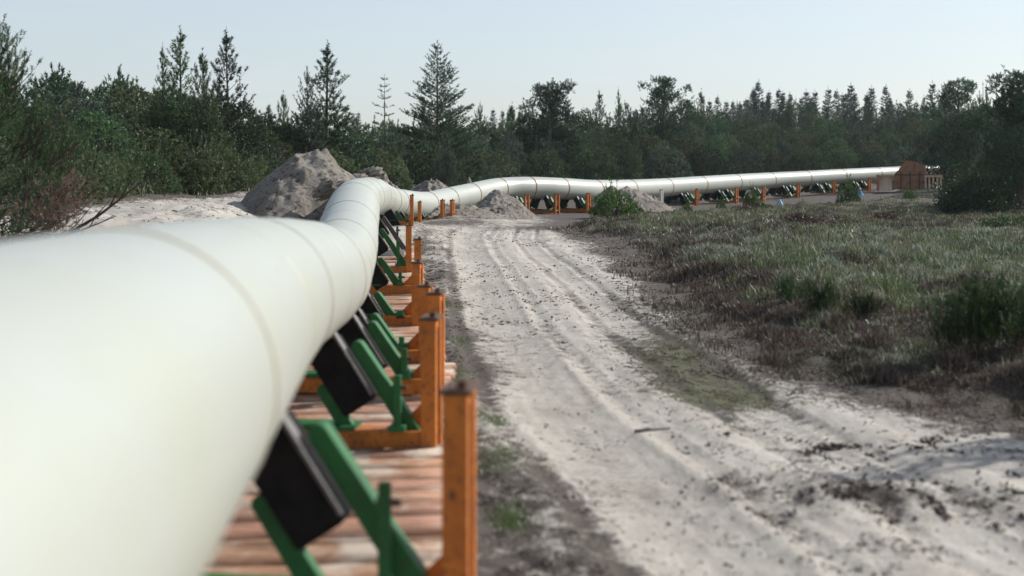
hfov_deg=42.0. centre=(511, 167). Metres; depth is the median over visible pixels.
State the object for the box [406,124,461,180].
pine tree
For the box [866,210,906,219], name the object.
heather clump
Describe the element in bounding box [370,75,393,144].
fir tree
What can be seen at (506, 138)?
pine tree
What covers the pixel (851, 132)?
pine tree
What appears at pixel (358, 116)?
spruce tree
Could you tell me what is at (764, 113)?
pine tree
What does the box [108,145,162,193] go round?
pine bush
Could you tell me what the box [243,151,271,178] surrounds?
pine bush
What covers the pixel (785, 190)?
pipe support
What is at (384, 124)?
pine tree
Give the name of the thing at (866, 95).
spruce tree
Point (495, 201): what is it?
sand heap
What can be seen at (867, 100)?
spruce tree
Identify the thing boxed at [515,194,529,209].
pipe support
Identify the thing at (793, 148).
pine tree
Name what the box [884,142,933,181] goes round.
round bush
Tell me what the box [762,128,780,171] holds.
pine tree
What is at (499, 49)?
sky
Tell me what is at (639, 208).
pine bush
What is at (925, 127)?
pine tree
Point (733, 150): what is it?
pine tree
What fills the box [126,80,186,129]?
pine tree
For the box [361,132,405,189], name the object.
bush
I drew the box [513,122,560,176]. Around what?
pine tree
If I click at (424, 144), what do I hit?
pine tree
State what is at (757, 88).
spruce tree
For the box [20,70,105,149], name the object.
pine tree
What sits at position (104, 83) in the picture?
pine tree
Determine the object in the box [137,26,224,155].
pine tree
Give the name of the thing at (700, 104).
pine tree
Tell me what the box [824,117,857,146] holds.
pine tree
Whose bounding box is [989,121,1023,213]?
pine tree
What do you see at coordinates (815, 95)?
spruce tree
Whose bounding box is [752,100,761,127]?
spruce tree
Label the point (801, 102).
spruce tree
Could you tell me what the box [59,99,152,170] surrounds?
pine tree
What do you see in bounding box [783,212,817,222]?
heather clump
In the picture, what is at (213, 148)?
pine bush
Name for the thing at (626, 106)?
pine tree
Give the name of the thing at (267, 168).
pine bush
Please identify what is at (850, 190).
pine bush
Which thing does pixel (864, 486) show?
peat crumbs
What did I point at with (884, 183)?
shield plate
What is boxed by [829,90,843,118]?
spruce tree
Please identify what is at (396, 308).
timber mat
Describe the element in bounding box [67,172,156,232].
fallen branch
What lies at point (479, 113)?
pine tree
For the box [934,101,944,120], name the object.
pine tree
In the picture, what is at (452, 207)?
pipe support
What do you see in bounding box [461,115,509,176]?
pine tree
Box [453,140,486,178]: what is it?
pine tree
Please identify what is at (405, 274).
timber mat
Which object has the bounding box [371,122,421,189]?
pine tree
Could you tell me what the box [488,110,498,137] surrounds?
spruce tree
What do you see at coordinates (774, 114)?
pine tree
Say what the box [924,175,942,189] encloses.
slatted crate
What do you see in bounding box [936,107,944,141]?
pine tree
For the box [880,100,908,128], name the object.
pine tree
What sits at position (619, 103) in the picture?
pine tree
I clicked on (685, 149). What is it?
pine tree
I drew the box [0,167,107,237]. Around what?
dead pine bush
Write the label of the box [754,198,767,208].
pine bush
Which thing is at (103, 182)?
pine bush
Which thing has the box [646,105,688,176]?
pine tree
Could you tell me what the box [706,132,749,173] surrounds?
pine tree
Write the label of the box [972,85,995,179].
pine tree
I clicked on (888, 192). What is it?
ground slab
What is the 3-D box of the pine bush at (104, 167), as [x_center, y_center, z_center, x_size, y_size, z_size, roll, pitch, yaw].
[-13.636,0.048,42.007,3.404,3.082,3.907,0,0,43]
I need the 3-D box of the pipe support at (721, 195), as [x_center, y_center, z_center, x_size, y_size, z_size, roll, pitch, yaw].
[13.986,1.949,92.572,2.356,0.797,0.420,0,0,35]
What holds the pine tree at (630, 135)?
on the ground at (628, 465)
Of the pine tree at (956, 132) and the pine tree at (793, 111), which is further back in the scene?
the pine tree at (793, 111)
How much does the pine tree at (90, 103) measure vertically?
5.007 m
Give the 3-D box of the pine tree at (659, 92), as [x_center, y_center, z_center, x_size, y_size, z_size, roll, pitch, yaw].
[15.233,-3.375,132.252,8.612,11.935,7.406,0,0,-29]
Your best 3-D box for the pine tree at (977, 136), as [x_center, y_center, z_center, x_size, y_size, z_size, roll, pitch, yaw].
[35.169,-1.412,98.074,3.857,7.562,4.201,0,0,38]
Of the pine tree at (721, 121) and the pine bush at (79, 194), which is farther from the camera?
the pine tree at (721, 121)
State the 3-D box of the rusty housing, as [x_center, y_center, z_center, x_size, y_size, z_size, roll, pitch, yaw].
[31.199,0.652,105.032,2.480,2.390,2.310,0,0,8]
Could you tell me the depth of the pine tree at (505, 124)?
130.45 m
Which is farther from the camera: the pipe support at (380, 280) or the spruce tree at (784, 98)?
the spruce tree at (784, 98)
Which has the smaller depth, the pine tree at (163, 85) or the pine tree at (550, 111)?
the pine tree at (163, 85)
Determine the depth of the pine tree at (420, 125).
115.72 m
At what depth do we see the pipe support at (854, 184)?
107.66 m
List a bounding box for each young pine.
[770,274,805,304]
[787,276,853,317]
[838,289,889,319]
[924,303,972,349]
[962,274,1023,347]
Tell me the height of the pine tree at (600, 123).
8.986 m
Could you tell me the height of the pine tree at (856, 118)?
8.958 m
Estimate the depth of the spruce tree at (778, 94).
236.56 m
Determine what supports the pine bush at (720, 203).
on the ground at (628, 465)
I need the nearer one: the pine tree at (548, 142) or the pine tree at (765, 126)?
the pine tree at (548, 142)
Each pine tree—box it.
[0,13,96,230]
[0,38,11,75]
[0,90,22,148]
[0,105,56,172]
[0,128,54,240]
[0,145,22,204]
[1,68,37,149]
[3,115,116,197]
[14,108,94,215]
[19,62,91,141]
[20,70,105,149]
[24,70,106,137]
[26,79,124,155]
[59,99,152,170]
[86,75,178,153]
[88,64,148,124]
[91,69,151,141]
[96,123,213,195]
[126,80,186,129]
[128,74,201,133]
[133,87,199,159]
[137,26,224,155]
[143,42,184,161]
[147,110,250,185]
[177,48,232,177]
[201,26,277,179]
[209,79,223,103]
[215,100,260,157]
[224,106,282,176]
[231,107,295,158]
[239,109,301,164]
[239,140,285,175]
[245,131,294,166]
[273,90,295,138]
[273,131,341,164]
[280,40,380,173]
[282,64,333,155]
[314,137,354,172]
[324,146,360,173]
[328,126,372,166]
[333,132,377,167]
[352,114,398,164]
[352,115,361,135]
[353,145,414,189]
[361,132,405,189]
[371,117,405,144]
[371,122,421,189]
[385,118,412,141]
[392,118,434,181]
[399,112,444,178]
[399,134,454,189]
[400,142,474,188]
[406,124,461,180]
[414,106,429,139]
[420,109,475,172]
[432,125,464,186]
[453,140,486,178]
[457,127,500,179]
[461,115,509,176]
[467,147,526,199]
[470,117,501,155]
[472,100,490,147]
[488,127,528,176]
[490,129,533,176]
[492,121,521,142]
[501,106,517,151]
[505,102,526,172]
[511,77,599,178]
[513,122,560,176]
[514,141,575,199]
[516,106,538,127]
[520,111,538,157]
[524,119,562,156]
[526,128,567,177]
[541,120,596,179]
[552,110,595,172]
[561,112,599,175]
[561,124,605,179]
[567,139,623,179]
[580,117,613,162]
[585,126,624,179]
[588,90,614,162]
[593,117,630,177]
[597,125,639,179]
[604,101,655,175]
[613,105,626,128]
[614,86,624,135]
[614,120,655,177]
[617,122,662,178]
[623,76,705,171]
[623,130,678,178]
[623,133,642,179]
[639,126,689,177]
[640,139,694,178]
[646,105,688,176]
[663,133,708,177]
[676,123,718,175]
[680,101,702,125]
[681,111,704,144]
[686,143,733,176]
[694,88,716,140]
[694,120,736,174]
[698,127,735,174]
[700,108,715,123]
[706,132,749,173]
[707,110,740,149]
[709,113,732,133]
[710,108,733,133]
[723,137,763,173]
[724,102,746,128]
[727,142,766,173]
[729,111,754,138]
[734,109,766,150]
[745,103,755,131]
[753,121,792,150]
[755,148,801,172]
[760,102,769,138]
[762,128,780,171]
[768,104,792,140]
[772,128,792,170]
[777,99,809,129]
[779,141,816,170]
[784,124,813,160]
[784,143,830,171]
[790,132,820,170]
[793,100,824,141]
[804,114,827,138]
[806,110,837,146]
[809,126,841,166]
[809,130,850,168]
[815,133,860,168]
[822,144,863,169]
[823,115,850,137]
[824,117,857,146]
[832,101,842,135]
[832,125,869,165]
[837,127,886,167]
[842,122,864,147]
[845,95,857,130]
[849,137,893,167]
[851,99,880,143]
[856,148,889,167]
[859,108,875,149]
[873,115,899,143]
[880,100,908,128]
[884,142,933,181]
[889,106,924,144]
[894,102,919,127]
[913,116,937,143]
[916,138,947,185]
[917,77,989,176]
[917,94,927,119]
[922,122,965,187]
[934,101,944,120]
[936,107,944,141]
[937,111,955,128]
[944,105,997,179]
[949,110,998,185]
[957,64,1023,207]
[968,101,1002,172]
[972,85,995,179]
[974,91,981,107]
[975,86,1023,199]
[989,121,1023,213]
[997,104,1023,203]
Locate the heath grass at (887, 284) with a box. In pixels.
[582,188,1023,385]
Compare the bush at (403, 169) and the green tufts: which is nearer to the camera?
the green tufts
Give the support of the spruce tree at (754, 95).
on the ground at (628, 465)
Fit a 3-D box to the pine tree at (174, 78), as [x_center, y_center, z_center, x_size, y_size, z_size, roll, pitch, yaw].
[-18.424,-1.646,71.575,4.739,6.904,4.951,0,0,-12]
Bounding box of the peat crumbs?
[551,427,1023,549]
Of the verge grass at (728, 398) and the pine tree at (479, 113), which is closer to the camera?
the verge grass at (728, 398)
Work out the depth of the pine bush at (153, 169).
48.38 m
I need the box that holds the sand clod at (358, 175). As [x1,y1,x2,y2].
[352,173,367,177]
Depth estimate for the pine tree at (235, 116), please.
74.28 m
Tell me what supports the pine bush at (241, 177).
on the ground at (628, 465)
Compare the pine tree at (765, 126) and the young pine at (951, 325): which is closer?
the young pine at (951, 325)
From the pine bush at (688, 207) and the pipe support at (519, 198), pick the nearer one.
the pine bush at (688, 207)
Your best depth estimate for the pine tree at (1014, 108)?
69.88 m
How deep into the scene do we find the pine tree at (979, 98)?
143.09 m
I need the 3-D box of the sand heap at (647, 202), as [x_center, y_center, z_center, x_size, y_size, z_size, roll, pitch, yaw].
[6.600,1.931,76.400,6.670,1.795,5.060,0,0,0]
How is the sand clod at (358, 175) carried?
on the sand heap at (287, 188)
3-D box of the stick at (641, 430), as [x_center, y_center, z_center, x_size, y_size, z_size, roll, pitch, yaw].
[1.327,2.498,12.650,0.344,0.038,0.033,0,0,-16]
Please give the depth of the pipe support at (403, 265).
31.26 m
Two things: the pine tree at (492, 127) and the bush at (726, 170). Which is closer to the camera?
the bush at (726, 170)
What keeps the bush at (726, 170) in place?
on the ground at (628, 465)
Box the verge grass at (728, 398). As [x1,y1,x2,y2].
[445,327,826,565]
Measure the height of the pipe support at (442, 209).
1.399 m
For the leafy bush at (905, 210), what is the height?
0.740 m
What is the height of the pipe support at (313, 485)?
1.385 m
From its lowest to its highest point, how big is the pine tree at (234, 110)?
7.816 m
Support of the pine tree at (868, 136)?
on the ground at (628, 465)
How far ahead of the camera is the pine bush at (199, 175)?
50.43 m
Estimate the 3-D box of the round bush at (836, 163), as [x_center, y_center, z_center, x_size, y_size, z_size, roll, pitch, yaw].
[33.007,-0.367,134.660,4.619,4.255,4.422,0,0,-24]
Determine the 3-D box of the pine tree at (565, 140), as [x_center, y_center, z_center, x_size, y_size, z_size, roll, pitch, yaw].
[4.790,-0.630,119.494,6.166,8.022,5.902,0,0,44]
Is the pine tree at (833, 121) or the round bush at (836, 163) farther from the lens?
the pine tree at (833, 121)
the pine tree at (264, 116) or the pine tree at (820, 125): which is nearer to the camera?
the pine tree at (264, 116)
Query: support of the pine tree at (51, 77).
on the ground at (628, 465)
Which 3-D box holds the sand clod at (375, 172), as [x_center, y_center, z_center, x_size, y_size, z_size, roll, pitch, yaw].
[-4.663,0.306,42.576,1.267,0.704,0.947,0,0,0]
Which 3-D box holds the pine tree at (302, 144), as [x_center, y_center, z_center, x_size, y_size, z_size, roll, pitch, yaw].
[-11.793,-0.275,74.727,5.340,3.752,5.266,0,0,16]
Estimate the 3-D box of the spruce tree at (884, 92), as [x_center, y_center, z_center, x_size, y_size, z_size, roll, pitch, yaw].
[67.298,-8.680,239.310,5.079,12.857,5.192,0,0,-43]
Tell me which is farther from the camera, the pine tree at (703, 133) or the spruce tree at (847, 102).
the spruce tree at (847, 102)
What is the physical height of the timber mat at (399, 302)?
0.101 m
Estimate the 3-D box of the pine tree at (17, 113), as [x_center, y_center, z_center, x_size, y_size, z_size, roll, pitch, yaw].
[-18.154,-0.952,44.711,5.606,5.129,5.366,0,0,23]
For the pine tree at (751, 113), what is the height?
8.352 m
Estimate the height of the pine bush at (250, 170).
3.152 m
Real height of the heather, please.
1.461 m
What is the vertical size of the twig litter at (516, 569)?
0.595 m
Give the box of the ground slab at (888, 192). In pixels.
[872,189,905,193]
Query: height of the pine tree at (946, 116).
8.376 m
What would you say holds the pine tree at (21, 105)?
on the ground at (628, 465)
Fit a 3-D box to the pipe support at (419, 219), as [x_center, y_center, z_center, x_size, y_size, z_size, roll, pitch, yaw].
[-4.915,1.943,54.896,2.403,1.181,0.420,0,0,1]
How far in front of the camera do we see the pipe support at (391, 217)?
47.73 m
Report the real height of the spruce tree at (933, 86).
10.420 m
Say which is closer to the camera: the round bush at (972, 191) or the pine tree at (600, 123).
the round bush at (972, 191)
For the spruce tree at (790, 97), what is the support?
on the ground at (628, 465)
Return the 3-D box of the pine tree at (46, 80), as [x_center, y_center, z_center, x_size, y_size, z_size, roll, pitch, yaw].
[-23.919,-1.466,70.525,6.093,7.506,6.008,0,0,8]
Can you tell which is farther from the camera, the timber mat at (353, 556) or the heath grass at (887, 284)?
the heath grass at (887, 284)
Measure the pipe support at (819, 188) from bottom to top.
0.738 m
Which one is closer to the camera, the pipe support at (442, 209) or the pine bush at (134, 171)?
the pine bush at (134, 171)
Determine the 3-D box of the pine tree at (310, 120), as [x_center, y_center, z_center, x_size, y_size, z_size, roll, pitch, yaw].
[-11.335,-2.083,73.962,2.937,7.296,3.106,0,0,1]
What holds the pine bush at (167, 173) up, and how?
on the ground at (628, 465)
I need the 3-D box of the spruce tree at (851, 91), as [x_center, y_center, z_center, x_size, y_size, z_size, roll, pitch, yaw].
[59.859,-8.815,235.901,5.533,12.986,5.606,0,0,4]
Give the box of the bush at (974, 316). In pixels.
[919,268,1023,361]
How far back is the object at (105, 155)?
43.37 m
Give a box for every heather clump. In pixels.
[734,204,762,211]
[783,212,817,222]
[793,211,838,224]
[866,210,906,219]
[910,226,945,232]
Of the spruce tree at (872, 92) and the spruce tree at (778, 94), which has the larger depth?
the spruce tree at (872, 92)
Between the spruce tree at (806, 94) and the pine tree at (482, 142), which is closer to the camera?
the pine tree at (482, 142)
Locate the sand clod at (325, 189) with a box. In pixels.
[312,178,343,200]
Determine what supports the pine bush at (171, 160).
on the ground at (628, 465)
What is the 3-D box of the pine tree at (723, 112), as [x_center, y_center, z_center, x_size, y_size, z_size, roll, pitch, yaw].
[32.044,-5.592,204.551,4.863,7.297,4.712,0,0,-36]
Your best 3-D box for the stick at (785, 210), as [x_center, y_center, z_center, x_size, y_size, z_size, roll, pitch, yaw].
[10.702,1.647,51.917,0.322,1.073,1.297,0,0,-30]
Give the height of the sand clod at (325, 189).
0.669 m
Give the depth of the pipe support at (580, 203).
75.46 m
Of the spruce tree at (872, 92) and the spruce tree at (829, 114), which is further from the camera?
the spruce tree at (872, 92)
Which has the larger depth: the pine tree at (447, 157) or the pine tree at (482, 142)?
the pine tree at (482, 142)
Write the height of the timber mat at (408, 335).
0.097 m
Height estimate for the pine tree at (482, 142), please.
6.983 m
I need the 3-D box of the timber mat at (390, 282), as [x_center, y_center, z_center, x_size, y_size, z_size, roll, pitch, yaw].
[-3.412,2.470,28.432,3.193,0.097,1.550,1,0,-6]
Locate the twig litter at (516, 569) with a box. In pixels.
[412,224,1023,575]
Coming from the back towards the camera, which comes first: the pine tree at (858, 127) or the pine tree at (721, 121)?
the pine tree at (858, 127)
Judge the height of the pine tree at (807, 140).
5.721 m
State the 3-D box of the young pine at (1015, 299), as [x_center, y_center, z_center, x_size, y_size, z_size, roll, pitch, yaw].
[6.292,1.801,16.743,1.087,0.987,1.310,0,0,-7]
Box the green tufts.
[445,300,552,547]
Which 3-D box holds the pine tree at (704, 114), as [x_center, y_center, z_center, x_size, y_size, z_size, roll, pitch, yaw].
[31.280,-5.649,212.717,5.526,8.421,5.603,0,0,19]
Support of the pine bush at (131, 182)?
on the ground at (628, 465)
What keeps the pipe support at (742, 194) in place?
on the ground at (628, 465)
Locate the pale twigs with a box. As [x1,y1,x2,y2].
[592,208,1023,400]
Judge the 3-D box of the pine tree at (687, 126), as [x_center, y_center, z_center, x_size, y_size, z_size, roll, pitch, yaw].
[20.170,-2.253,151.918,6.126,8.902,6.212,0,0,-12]
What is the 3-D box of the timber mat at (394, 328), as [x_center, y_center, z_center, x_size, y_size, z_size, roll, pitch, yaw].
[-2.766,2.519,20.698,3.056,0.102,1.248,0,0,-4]
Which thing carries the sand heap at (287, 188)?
on the ground at (628, 465)
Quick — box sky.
[0,0,1023,143]
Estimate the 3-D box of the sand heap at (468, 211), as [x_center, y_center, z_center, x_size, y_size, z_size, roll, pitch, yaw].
[-3.000,2.221,61.000,7.590,1.183,5.060,0,0,0]
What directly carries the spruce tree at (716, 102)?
on the ground at (628, 465)
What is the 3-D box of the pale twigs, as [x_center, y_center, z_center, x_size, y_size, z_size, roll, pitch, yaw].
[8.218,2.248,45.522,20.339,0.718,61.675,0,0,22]
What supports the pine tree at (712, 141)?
on the ground at (628, 465)
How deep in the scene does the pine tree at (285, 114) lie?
80.06 m
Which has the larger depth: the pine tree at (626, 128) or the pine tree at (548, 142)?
the pine tree at (626, 128)
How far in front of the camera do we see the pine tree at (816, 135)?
152.58 m
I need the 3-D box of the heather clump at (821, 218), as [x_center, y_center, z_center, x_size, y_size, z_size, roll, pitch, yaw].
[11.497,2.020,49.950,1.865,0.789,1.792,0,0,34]
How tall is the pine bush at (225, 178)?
3.054 m
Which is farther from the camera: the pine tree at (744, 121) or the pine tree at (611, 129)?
the pine tree at (744, 121)
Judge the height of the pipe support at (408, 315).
1.185 m
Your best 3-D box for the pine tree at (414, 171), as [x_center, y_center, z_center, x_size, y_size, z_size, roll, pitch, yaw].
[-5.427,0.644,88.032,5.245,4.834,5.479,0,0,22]
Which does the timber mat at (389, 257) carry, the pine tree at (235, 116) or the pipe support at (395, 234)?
the pipe support at (395, 234)
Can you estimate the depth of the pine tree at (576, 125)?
130.04 m
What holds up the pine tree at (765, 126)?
on the ground at (628, 465)
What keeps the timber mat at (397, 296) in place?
on the ground at (628, 465)
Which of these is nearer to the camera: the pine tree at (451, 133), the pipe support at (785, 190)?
the pipe support at (785, 190)
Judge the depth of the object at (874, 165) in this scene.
133.53 m
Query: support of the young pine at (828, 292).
on the ground at (628, 465)
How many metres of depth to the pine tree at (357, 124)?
114.63 m
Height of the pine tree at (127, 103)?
6.266 m
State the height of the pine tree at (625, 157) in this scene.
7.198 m
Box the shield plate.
[877,175,892,190]
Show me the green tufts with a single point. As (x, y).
(507, 520)
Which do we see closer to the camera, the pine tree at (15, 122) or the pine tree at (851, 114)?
the pine tree at (15, 122)
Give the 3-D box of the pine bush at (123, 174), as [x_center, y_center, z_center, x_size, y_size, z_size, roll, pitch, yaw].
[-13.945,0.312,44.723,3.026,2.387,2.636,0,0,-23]
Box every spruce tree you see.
[354,112,362,130]
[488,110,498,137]
[498,109,505,143]
[706,101,714,119]
[712,97,721,115]
[724,102,730,114]
[729,100,738,121]
[742,98,748,116]
[746,88,760,121]
[749,82,764,118]
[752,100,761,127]
[759,99,769,120]
[761,92,774,122]
[770,87,787,127]
[779,92,787,117]
[785,91,795,114]
[796,96,804,128]
[799,89,809,122]
[808,92,821,120]
[820,89,835,125]
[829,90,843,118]
[836,94,849,126]
[843,85,859,127]
[844,90,850,115]
[852,93,862,119]
[861,93,874,130]
[863,93,875,129]
[868,84,877,126]
[878,83,896,121]
[902,88,915,115]
[911,99,920,115]
[922,80,940,140]
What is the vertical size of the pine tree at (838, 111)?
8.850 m
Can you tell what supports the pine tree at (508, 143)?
on the ground at (628, 465)
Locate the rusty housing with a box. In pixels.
[892,161,926,190]
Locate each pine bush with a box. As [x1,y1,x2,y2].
[0,145,87,203]
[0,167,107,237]
[2,123,107,203]
[24,146,95,198]
[58,121,137,199]
[77,151,115,198]
[84,144,135,196]
[86,150,112,198]
[89,144,122,196]
[99,128,184,194]
[101,140,155,194]
[103,154,144,194]
[106,152,132,195]
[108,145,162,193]
[124,139,185,193]
[124,151,183,193]
[146,136,196,194]
[146,141,207,194]
[151,127,231,194]
[161,145,211,194]
[167,131,245,194]
[168,138,236,192]
[186,150,241,193]
[198,127,262,193]
[230,161,254,188]
[241,146,278,178]
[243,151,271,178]
[588,176,638,218]
[618,195,643,216]
[682,198,692,211]
[716,198,726,207]
[742,185,758,206]
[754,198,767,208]
[835,173,860,203]
[903,185,915,198]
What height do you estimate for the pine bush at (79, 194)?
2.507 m
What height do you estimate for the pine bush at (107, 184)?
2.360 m
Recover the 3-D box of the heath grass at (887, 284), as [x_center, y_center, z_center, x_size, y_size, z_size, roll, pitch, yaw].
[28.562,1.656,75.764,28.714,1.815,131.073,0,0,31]
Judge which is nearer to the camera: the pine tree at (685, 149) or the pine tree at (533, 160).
the pine tree at (533, 160)
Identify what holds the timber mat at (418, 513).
on the ground at (628, 465)
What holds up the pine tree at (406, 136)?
on the ground at (628, 465)
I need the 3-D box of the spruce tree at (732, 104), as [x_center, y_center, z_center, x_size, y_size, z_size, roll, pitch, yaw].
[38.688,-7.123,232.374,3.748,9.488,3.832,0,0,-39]
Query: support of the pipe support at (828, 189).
on the ground at (628, 465)
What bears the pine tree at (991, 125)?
on the ground at (628, 465)
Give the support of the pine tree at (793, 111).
on the ground at (628, 465)
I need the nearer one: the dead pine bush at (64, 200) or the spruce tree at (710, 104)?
the dead pine bush at (64, 200)
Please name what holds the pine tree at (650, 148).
on the ground at (628, 465)
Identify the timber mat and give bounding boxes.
[205,535,441,575]
[221,489,441,540]
[244,447,441,494]
[288,393,442,407]
[288,406,417,424]
[307,355,456,374]
[307,367,454,383]
[330,330,418,341]
[371,293,411,298]
[375,298,411,306]
[378,255,413,259]
[380,306,405,313]
[385,272,411,275]
[387,278,407,284]
[387,325,418,330]
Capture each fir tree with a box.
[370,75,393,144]
[386,40,500,184]
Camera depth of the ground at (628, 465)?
12.82 m
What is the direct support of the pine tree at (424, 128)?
on the ground at (628, 465)
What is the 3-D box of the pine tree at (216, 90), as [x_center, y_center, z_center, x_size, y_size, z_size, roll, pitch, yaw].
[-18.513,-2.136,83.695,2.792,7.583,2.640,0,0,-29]
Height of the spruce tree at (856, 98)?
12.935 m
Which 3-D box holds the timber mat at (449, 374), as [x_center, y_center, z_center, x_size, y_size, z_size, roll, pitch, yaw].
[-2.224,2.501,15.716,3.106,0.101,1.372,0,0,-7]
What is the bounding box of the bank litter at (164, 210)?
[7,194,247,228]
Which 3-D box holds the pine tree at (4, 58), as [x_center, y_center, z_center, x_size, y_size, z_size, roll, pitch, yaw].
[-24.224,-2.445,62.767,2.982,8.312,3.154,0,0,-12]
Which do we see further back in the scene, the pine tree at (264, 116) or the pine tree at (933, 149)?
the pine tree at (933, 149)
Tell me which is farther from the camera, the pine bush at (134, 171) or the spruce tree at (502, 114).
the spruce tree at (502, 114)
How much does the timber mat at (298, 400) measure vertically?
0.102 m
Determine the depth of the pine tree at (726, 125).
154.35 m
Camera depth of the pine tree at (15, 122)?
38.77 m
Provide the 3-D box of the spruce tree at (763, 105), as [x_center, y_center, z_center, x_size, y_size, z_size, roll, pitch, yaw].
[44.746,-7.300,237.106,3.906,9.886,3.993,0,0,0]
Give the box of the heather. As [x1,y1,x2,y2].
[547,187,1023,433]
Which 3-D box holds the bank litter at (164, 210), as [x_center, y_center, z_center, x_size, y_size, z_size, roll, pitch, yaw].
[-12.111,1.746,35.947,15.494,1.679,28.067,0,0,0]
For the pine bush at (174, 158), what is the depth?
50.26 m
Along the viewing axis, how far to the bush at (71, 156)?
32.79 m
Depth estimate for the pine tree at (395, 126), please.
121.44 m
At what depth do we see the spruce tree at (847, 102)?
263.37 m
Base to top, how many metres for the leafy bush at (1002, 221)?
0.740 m
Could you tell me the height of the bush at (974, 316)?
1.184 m
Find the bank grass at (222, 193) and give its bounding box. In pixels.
[1,180,247,218]
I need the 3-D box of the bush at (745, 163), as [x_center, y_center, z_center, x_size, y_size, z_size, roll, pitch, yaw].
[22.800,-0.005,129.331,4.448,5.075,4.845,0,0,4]
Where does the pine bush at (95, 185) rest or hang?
on the ground at (628, 465)
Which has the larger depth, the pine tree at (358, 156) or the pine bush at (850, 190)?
the pine tree at (358, 156)
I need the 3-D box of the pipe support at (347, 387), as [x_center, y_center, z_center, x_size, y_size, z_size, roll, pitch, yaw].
[-1.938,1.894,11.892,2.637,1.265,0.420,0,0,6]
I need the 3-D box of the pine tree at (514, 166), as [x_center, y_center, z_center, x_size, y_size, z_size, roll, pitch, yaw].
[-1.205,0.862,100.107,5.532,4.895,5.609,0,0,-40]
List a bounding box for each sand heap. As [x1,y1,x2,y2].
[240,148,393,245]
[380,173,399,188]
[410,179,446,191]
[422,203,516,220]
[473,189,537,219]
[580,186,675,213]
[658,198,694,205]
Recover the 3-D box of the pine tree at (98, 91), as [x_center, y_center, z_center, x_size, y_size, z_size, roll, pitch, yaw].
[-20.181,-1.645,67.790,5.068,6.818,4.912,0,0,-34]
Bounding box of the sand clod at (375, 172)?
[357,166,385,178]
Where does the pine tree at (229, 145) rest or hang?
on the ground at (628, 465)
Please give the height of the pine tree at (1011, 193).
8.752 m
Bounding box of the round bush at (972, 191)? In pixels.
[927,156,1022,214]
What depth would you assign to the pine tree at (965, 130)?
87.89 m
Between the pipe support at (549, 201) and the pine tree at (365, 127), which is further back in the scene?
the pine tree at (365, 127)
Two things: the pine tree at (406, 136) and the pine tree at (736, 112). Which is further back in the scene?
the pine tree at (736, 112)
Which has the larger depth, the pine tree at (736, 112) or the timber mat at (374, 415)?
the pine tree at (736, 112)
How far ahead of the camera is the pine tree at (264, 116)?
86.16 m
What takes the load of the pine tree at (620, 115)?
on the ground at (628, 465)
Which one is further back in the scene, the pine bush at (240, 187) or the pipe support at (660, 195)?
the pipe support at (660, 195)
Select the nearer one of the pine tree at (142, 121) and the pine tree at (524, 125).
the pine tree at (142, 121)
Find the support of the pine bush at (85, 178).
on the ground at (628, 465)
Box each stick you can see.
[634,428,668,432]
[775,199,795,222]
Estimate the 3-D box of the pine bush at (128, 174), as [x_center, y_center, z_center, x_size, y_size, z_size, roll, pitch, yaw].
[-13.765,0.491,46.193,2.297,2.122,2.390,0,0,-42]
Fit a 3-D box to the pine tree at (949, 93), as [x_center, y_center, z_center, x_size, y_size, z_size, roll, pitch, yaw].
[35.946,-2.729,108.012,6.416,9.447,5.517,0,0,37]
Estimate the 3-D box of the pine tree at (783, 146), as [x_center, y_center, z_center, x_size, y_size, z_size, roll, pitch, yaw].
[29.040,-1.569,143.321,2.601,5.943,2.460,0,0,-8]
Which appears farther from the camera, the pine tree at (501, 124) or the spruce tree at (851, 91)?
the spruce tree at (851, 91)
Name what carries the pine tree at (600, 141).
on the ground at (628, 465)
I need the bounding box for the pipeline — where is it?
[0,166,952,575]
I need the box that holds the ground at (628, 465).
[0,153,1023,575]
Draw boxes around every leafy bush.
[870,206,933,215]
[973,214,1023,227]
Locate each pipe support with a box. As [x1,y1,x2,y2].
[203,379,478,575]
[295,288,445,394]
[298,311,443,447]
[355,281,434,363]
[360,259,424,325]
[369,236,421,293]
[376,223,411,272]
[379,216,405,255]
[380,200,421,222]
[382,194,413,225]
[414,199,444,219]
[425,199,454,215]
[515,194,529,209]
[526,193,559,213]
[560,193,590,212]
[650,189,662,202]
[663,193,690,203]
[672,188,698,205]
[699,190,728,200]
[708,187,737,203]
[734,186,765,201]
[765,185,792,195]
[774,183,800,197]
[800,183,825,192]
[809,180,835,193]
[836,181,861,189]
[848,177,870,190]
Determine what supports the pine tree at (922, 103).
on the ground at (628, 465)
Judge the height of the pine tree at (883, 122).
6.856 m
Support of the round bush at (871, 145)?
on the ground at (628, 465)
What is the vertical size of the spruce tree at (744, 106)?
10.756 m
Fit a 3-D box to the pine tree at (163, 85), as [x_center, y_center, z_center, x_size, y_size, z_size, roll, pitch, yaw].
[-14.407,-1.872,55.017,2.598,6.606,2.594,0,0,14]
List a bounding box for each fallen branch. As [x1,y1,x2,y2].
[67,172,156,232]
[77,215,115,230]

